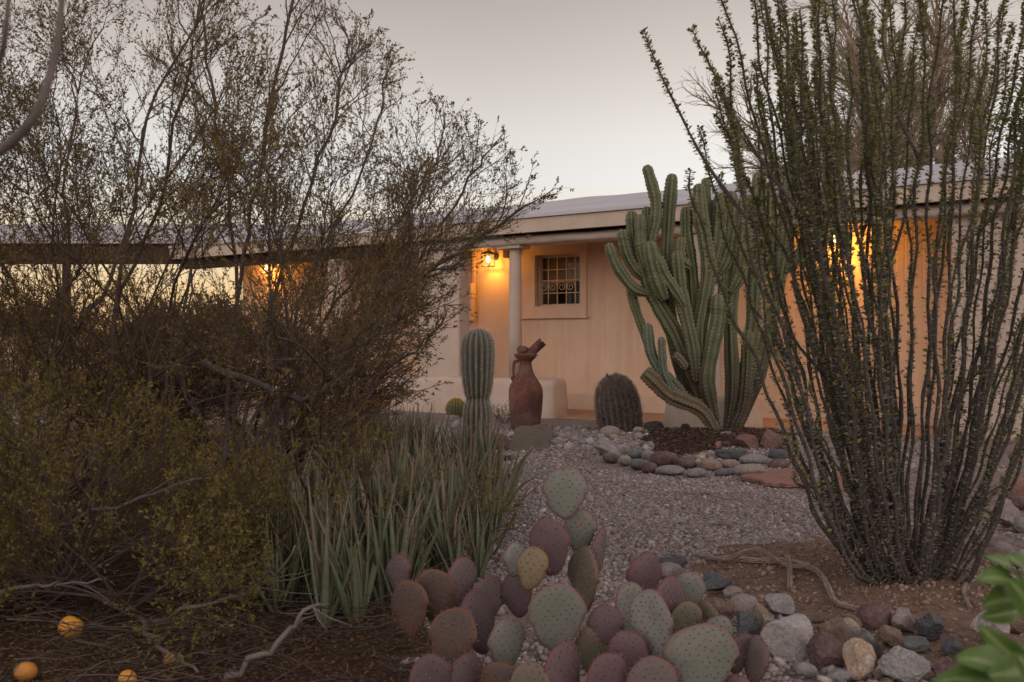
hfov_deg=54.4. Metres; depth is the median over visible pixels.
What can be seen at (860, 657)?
rock
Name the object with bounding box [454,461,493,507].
aloe plant
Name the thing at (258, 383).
dead branch
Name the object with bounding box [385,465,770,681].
prickly pear
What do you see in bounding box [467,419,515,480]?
aloe plant
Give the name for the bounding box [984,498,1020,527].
rock
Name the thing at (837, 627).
rock
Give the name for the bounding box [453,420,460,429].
rock
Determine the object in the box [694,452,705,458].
rock
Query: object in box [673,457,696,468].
rock
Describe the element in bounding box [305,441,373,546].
aloe plant
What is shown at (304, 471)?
aloe plant
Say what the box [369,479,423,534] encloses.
aloe plant
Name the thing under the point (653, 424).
rock
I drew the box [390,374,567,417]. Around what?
wall
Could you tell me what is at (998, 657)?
citrus shrub
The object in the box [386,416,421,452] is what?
aloe plant
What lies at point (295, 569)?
aloe plant
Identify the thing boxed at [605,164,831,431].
candelabra cactus
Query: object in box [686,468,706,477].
rock
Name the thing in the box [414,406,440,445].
aloe plant
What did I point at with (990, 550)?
rock
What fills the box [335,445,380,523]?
aloe plant
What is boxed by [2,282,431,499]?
creosote bush
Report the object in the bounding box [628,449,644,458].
rock
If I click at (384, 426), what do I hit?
aloe plant
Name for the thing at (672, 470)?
rock
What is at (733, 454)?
rock
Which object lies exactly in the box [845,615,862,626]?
rock
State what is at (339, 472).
aloe plant
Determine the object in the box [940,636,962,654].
rock
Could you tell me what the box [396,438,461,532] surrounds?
aloe plant
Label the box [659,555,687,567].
rock
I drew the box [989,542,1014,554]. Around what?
rock
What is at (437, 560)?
aloe plant
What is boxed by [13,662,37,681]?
orange fruit
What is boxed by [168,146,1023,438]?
house
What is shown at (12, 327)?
desert shrub
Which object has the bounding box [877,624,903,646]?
rock
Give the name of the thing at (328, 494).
aloe plant
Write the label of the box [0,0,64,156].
bare tree
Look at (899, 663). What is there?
rock
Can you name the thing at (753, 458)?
rock
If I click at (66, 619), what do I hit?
orange fruit
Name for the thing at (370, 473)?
creosote bush
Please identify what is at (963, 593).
cholla skeleton
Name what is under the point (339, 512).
aloe plant
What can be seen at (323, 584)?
aloe plant
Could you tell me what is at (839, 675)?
rock
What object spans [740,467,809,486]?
flagstone
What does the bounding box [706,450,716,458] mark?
rock
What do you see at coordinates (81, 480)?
creosote bush
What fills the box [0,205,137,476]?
dead branch
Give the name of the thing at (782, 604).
rock
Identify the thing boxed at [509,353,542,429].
urn
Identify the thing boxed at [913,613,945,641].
rock
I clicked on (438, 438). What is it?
aloe plant
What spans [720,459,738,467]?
rock
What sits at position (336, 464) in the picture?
aloe plant
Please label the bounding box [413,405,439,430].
aloe plant
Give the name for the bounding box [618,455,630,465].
rock
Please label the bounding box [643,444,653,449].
cobble
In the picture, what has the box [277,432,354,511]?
aloe plant
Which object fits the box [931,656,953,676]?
rock
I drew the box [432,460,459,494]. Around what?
aloe plant
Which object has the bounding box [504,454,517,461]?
rock
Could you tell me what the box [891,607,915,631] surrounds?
rock
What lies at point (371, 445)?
aloe plant
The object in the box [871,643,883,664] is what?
rock
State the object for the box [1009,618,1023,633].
rock
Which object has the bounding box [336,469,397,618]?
aloe plant
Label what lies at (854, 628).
rock
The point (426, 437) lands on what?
aloe plant
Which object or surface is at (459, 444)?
aloe plant
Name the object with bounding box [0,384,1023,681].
ground
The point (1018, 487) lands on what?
rock
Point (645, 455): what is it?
rock
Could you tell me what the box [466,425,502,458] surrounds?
aloe plant
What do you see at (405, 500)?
aloe plant
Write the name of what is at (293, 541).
aloe plant
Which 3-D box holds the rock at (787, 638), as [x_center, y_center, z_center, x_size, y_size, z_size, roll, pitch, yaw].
[0.890,0.945,3.159,0.187,0.134,0.128,0,0,-44]
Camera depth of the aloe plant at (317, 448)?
6.10 m
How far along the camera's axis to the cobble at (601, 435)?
9.86 m
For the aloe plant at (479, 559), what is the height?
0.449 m
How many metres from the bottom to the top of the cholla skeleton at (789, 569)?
0.055 m
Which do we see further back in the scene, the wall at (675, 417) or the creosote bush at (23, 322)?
the wall at (675, 417)
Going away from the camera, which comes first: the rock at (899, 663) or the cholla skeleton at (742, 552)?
the rock at (899, 663)
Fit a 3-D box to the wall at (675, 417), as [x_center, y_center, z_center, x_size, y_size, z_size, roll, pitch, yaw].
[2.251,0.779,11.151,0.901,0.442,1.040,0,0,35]
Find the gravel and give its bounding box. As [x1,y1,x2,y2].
[399,424,1023,681]
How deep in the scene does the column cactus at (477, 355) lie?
9.10 m
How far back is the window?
14.69 m
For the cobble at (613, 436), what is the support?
on the ground
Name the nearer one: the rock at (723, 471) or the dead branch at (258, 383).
the dead branch at (258, 383)
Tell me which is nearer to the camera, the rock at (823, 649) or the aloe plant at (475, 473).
the rock at (823, 649)
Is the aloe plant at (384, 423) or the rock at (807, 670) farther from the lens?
the aloe plant at (384, 423)
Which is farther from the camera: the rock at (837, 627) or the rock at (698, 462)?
the rock at (698, 462)
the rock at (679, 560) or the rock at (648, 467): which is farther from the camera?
the rock at (648, 467)
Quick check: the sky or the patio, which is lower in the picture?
the patio
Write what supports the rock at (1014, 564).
on the ground
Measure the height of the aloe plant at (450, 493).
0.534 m
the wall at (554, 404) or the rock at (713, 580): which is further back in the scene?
the wall at (554, 404)
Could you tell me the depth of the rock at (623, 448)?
8.67 m
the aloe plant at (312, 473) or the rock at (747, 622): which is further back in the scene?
the aloe plant at (312, 473)
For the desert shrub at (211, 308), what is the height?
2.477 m
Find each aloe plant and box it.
[230,442,313,547]
[241,481,332,594]
[244,507,315,612]
[259,513,324,598]
[260,487,283,548]
[261,503,310,607]
[263,451,318,487]
[267,442,311,534]
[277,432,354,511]
[278,431,320,498]
[279,476,368,625]
[279,515,364,604]
[283,444,360,588]
[292,477,330,544]
[296,419,331,493]
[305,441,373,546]
[306,471,348,517]
[306,494,358,597]
[308,415,338,494]
[309,454,358,499]
[309,480,362,541]
[309,497,358,624]
[315,464,427,606]
[319,474,361,534]
[322,426,384,499]
[322,488,329,526]
[323,430,350,471]
[324,441,352,495]
[325,429,355,495]
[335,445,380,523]
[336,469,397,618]
[348,432,408,522]
[352,444,386,505]
[355,433,426,503]
[356,460,385,529]
[356,468,391,512]
[358,463,443,601]
[359,439,419,508]
[365,408,400,453]
[366,430,440,533]
[369,457,452,580]
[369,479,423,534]
[369,483,445,572]
[372,409,403,446]
[372,445,393,481]
[373,421,405,471]
[375,412,397,449]
[383,456,417,510]
[385,427,459,515]
[386,414,412,458]
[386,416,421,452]
[387,410,409,444]
[387,436,451,491]
[390,430,413,468]
[392,404,409,430]
[392,413,435,459]
[393,423,427,473]
[394,399,434,432]
[394,412,426,448]
[394,454,478,569]
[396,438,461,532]
[397,405,425,430]
[398,407,428,433]
[402,439,463,476]
[406,464,462,568]
[407,450,458,513]
[410,412,443,458]
[410,421,441,454]
[410,431,432,469]
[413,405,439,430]
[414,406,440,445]
[415,442,481,494]
[418,474,467,571]
[419,438,461,493]
[422,409,465,459]
[422,414,443,440]
[423,490,483,572]
[424,431,470,494]
[425,426,457,456]
[426,438,475,488]
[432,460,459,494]
[433,474,505,577]
[435,418,472,458]
[435,427,466,459]
[438,419,498,491]
[448,417,477,463]
[448,427,465,460]
[449,440,510,544]
[451,457,526,542]
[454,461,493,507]
[463,413,498,448]
[465,465,532,556]
[466,418,507,479]
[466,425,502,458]
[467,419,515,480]
[469,447,513,487]
[469,459,505,511]
[472,443,562,522]
[477,438,506,480]
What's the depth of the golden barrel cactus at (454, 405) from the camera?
12.93 m
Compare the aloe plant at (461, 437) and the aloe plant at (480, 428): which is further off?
the aloe plant at (480, 428)
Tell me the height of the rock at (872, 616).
0.101 m
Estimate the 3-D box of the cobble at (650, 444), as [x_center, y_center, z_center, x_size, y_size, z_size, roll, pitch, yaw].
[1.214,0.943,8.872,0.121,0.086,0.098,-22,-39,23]
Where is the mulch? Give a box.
[635,426,798,456]
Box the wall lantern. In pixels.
[481,248,498,266]
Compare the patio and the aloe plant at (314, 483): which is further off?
the patio
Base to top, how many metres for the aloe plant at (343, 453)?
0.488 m
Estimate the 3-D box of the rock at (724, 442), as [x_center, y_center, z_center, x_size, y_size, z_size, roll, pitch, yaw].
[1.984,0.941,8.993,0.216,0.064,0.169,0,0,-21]
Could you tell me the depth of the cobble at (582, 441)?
9.46 m
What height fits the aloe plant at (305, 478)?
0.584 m
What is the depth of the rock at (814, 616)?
3.52 m
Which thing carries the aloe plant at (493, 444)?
on the ground
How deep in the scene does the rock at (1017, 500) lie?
5.89 m
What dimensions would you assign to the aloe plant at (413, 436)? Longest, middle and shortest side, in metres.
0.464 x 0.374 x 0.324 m
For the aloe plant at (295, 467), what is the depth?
5.06 m
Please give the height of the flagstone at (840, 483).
0.044 m
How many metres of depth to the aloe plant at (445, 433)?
6.62 m
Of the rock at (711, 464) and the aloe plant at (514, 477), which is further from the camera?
the rock at (711, 464)
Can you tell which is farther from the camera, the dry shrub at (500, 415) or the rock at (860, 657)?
the dry shrub at (500, 415)
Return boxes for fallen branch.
[0,558,126,614]
[16,454,271,542]
[137,615,198,675]
[152,545,321,623]
[224,603,350,678]
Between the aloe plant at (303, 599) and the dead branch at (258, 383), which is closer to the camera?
the aloe plant at (303, 599)
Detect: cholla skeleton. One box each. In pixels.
[691,547,809,568]
[724,555,858,611]
[783,554,792,589]
[961,566,983,609]
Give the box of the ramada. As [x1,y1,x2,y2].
[0,224,308,386]
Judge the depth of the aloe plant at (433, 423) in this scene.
8.96 m
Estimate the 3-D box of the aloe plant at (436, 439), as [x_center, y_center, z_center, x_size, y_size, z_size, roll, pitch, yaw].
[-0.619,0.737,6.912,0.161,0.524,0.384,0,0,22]
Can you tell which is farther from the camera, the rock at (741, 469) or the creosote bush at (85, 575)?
the rock at (741, 469)
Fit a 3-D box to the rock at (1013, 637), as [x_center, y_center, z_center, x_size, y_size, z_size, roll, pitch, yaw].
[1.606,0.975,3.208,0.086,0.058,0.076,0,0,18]
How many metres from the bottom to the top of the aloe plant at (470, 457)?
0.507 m
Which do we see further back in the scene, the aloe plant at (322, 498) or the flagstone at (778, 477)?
the flagstone at (778, 477)
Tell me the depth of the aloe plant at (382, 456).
6.15 m
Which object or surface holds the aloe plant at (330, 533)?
on the ground
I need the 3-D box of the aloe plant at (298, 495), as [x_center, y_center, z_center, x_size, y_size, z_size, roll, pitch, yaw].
[-0.740,0.701,3.830,0.313,0.628,0.356,0,0,-1]
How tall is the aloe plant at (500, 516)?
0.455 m
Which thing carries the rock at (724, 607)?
on the ground
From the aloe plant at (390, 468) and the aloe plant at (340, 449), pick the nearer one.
the aloe plant at (390, 468)
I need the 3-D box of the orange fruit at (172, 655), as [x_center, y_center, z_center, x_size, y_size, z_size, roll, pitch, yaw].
[-1.030,0.975,3.030,0.062,0.055,0.063,-8,-29,24]
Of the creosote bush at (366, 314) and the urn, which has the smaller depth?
the creosote bush at (366, 314)
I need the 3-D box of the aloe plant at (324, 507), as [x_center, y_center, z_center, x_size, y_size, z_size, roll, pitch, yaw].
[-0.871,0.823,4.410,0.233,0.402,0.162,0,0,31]
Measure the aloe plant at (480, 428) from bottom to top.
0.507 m
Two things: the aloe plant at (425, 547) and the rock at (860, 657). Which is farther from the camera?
the aloe plant at (425, 547)
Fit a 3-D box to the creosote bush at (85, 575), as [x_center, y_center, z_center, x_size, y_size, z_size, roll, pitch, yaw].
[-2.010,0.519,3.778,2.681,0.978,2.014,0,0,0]
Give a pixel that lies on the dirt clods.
(902, 587)
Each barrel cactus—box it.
[445,397,464,417]
[593,372,643,431]
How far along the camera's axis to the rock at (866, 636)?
3.20 m
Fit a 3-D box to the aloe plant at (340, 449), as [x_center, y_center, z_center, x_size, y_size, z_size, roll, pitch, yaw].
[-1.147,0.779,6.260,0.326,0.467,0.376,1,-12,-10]
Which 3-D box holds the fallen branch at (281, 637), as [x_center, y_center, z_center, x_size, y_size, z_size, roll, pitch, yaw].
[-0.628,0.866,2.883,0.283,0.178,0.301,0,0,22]
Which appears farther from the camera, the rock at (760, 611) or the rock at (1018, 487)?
the rock at (1018, 487)
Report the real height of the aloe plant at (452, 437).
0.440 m
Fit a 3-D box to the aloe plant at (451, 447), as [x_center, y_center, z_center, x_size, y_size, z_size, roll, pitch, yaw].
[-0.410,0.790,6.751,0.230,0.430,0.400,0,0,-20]
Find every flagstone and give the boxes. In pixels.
[507,424,553,453]
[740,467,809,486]
[819,472,884,490]
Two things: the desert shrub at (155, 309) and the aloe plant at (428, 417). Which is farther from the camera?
the desert shrub at (155, 309)
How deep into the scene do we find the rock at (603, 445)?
8.54 m
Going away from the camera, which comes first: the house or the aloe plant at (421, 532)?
the aloe plant at (421, 532)
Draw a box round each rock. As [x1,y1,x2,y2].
[446,415,459,420]
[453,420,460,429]
[490,434,509,448]
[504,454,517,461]
[592,437,620,455]
[599,426,620,437]
[602,452,618,462]
[615,444,630,453]
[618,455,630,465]
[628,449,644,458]
[630,458,644,468]
[641,450,654,459]
[641,462,656,473]
[643,421,663,430]
[649,451,677,466]
[655,465,684,475]
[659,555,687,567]
[661,562,682,578]
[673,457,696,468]
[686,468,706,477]
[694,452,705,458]
[695,459,700,467]
[699,459,722,470]
[703,569,731,590]
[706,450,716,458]
[708,599,734,621]
[714,441,721,447]
[714,468,733,475]
[715,449,746,459]
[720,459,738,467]
[722,441,735,444]
[722,586,742,598]
[729,593,757,616]
[733,463,764,475]
[734,433,759,448]
[736,611,758,634]
[739,454,768,463]
[751,603,774,634]
[760,429,782,449]
[760,613,813,661]
[765,593,794,615]
[767,458,789,467]
[768,449,788,458]
[794,662,817,677]
[795,610,824,622]
[806,631,844,669]
[816,616,849,643]
[826,668,850,681]
[842,637,876,680]
[843,617,860,638]
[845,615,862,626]
[856,603,891,630]
[856,630,875,643]
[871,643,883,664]
[876,645,930,681]
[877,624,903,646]
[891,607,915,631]
[902,636,930,651]
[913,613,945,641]
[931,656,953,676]
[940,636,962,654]
[952,661,962,666]
[967,546,1001,557]
[970,611,1009,632]
[978,532,1003,546]
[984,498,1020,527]
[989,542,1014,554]
[1000,475,1023,493]
[1002,633,1023,643]
[1007,493,1023,509]
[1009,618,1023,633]
[1010,551,1023,568]
[1011,517,1023,532]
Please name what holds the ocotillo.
on the ground
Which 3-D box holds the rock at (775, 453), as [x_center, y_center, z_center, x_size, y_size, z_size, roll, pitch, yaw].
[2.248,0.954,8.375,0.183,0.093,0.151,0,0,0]
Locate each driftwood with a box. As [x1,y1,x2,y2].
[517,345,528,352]
[526,338,545,352]
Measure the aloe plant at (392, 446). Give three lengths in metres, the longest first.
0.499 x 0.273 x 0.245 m
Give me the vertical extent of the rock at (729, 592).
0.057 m
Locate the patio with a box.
[241,395,1016,440]
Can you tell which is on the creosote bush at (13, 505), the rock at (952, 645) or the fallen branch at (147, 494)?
the fallen branch at (147, 494)
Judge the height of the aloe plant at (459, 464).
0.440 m
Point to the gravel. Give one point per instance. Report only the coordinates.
(720, 523)
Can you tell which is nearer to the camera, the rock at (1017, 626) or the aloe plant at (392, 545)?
the rock at (1017, 626)
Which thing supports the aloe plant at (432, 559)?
on the ground
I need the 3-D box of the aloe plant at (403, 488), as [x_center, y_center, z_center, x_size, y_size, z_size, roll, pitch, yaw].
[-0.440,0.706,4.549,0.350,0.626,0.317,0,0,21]
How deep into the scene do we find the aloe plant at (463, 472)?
4.75 m
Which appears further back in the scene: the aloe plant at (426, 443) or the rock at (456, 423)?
the rock at (456, 423)
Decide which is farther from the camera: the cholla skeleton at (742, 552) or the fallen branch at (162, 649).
the cholla skeleton at (742, 552)
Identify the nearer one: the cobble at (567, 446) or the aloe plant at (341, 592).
the aloe plant at (341, 592)
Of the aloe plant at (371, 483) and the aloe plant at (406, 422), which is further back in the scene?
the aloe plant at (406, 422)
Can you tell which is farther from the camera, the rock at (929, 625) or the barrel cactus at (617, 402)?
the barrel cactus at (617, 402)
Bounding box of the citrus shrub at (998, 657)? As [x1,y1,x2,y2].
[933,553,1023,681]
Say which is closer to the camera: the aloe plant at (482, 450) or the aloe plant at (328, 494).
the aloe plant at (328, 494)
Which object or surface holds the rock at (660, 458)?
on the ground
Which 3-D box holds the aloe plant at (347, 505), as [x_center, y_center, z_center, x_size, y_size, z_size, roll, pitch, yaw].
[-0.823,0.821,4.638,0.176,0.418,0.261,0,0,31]
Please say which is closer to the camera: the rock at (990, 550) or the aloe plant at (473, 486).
the rock at (990, 550)
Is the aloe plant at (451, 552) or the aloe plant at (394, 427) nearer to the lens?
the aloe plant at (451, 552)
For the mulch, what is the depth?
9.36 m
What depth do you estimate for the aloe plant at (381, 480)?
5.07 m
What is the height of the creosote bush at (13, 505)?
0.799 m
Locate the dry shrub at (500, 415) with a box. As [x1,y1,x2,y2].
[491,400,509,422]
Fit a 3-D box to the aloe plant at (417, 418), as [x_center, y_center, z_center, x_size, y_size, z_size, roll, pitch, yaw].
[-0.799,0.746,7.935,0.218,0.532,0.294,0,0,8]
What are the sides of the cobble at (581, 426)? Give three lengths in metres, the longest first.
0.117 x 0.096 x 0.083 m
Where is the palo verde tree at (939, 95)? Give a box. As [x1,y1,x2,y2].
[661,0,1023,180]
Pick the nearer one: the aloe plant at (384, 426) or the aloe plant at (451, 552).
the aloe plant at (451, 552)
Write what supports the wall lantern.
attached to the house
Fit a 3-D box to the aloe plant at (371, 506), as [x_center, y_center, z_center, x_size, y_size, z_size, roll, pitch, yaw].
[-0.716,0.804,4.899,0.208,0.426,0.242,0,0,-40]
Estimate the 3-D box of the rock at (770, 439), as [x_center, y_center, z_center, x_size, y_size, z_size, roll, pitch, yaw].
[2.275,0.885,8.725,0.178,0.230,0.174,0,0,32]
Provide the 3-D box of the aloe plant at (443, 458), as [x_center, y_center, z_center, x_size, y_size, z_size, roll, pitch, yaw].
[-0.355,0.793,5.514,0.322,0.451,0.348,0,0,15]
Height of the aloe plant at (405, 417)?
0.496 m
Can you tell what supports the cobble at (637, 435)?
on the ground
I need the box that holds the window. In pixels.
[522,243,588,318]
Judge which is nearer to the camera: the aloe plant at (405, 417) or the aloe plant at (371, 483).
the aloe plant at (371, 483)
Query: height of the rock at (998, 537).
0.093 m
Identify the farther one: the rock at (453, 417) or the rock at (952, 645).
the rock at (453, 417)
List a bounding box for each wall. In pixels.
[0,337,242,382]
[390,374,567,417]
[663,390,763,429]
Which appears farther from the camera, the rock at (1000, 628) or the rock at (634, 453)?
the rock at (634, 453)
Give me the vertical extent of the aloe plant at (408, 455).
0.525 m
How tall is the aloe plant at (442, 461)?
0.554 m
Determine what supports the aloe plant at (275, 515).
on the ground
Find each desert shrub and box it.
[0,304,78,336]
[116,297,186,334]
[180,289,242,336]
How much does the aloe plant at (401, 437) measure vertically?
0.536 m
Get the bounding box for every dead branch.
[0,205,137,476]
[202,355,355,419]
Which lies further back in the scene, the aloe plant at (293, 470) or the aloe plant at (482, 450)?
the aloe plant at (482, 450)
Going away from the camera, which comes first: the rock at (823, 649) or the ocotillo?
the rock at (823, 649)
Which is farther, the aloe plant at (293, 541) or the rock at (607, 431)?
the rock at (607, 431)
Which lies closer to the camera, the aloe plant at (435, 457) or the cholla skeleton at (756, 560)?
the cholla skeleton at (756, 560)
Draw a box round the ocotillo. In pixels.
[639,0,1023,586]
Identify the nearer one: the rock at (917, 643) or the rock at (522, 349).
the rock at (917, 643)
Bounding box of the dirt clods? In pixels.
[692,523,1023,662]
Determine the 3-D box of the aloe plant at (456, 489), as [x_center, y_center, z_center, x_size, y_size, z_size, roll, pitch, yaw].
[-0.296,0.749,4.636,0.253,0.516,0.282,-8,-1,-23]
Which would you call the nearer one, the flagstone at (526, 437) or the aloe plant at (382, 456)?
the aloe plant at (382, 456)
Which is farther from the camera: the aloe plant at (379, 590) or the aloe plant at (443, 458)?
the aloe plant at (443, 458)
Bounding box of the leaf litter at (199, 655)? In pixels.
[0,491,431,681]
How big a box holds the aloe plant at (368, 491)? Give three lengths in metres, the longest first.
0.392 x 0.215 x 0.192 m
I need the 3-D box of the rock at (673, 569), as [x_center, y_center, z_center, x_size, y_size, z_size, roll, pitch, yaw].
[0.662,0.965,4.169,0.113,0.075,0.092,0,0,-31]
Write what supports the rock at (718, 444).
on the ground
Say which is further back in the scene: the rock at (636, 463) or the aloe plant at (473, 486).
the rock at (636, 463)
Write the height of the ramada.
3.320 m
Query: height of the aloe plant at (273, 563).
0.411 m
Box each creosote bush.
[0,0,347,566]
[0,0,574,548]
[0,276,323,505]
[0,355,334,605]
[0,369,527,624]
[0,409,309,681]
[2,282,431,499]
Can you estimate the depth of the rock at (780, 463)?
7.72 m
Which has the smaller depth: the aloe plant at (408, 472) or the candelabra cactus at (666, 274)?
the aloe plant at (408, 472)
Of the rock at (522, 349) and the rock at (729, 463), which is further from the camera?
the rock at (522, 349)
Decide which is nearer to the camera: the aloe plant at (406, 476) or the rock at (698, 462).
the aloe plant at (406, 476)
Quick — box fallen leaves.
[492,430,1007,681]
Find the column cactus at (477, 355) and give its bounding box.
[459,327,495,449]
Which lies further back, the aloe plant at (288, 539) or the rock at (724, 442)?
the rock at (724, 442)
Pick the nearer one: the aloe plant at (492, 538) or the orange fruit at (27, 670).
the orange fruit at (27, 670)
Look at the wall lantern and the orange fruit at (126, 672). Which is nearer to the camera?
the orange fruit at (126, 672)
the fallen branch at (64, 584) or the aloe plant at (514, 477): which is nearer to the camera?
the fallen branch at (64, 584)
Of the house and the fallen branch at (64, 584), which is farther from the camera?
the house
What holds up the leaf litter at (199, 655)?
on the ground
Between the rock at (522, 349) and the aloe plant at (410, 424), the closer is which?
the aloe plant at (410, 424)
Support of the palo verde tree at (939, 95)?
on the ground
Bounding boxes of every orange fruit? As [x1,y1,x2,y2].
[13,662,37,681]
[58,616,82,637]
[118,670,136,680]
[163,653,183,669]
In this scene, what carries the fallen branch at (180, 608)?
on the ground
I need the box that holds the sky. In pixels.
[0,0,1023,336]
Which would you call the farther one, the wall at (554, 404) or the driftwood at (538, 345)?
the wall at (554, 404)
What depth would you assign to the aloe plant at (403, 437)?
5.59 m
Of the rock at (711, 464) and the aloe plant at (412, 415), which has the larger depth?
the aloe plant at (412, 415)
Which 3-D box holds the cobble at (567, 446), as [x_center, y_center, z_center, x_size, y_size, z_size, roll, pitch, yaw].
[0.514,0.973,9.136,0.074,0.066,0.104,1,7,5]
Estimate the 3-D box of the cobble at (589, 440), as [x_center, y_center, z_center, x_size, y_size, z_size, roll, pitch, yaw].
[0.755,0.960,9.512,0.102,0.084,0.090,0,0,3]
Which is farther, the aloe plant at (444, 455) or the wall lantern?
the wall lantern
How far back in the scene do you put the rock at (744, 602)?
3.57 m
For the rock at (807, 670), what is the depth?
2.95 m
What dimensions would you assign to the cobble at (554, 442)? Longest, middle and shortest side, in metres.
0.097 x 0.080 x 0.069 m
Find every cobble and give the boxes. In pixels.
[550,439,560,444]
[564,443,571,448]
[577,424,584,428]
[578,439,585,444]
[586,437,593,443]
[597,433,605,438]
[609,434,618,439]
[633,432,643,439]
[641,441,654,449]
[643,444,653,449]
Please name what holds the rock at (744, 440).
on the ground
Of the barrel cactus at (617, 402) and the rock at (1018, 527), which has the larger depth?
the barrel cactus at (617, 402)
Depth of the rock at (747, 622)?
3.33 m
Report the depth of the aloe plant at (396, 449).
6.05 m
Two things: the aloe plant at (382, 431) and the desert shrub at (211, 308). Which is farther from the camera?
the desert shrub at (211, 308)
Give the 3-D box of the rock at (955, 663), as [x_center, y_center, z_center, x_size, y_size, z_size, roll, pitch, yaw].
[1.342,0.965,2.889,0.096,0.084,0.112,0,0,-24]
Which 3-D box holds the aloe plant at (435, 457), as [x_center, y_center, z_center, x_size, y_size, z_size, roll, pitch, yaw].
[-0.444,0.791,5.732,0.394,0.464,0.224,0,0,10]
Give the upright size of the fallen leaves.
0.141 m
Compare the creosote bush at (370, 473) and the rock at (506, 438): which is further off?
the rock at (506, 438)
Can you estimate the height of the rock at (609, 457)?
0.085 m

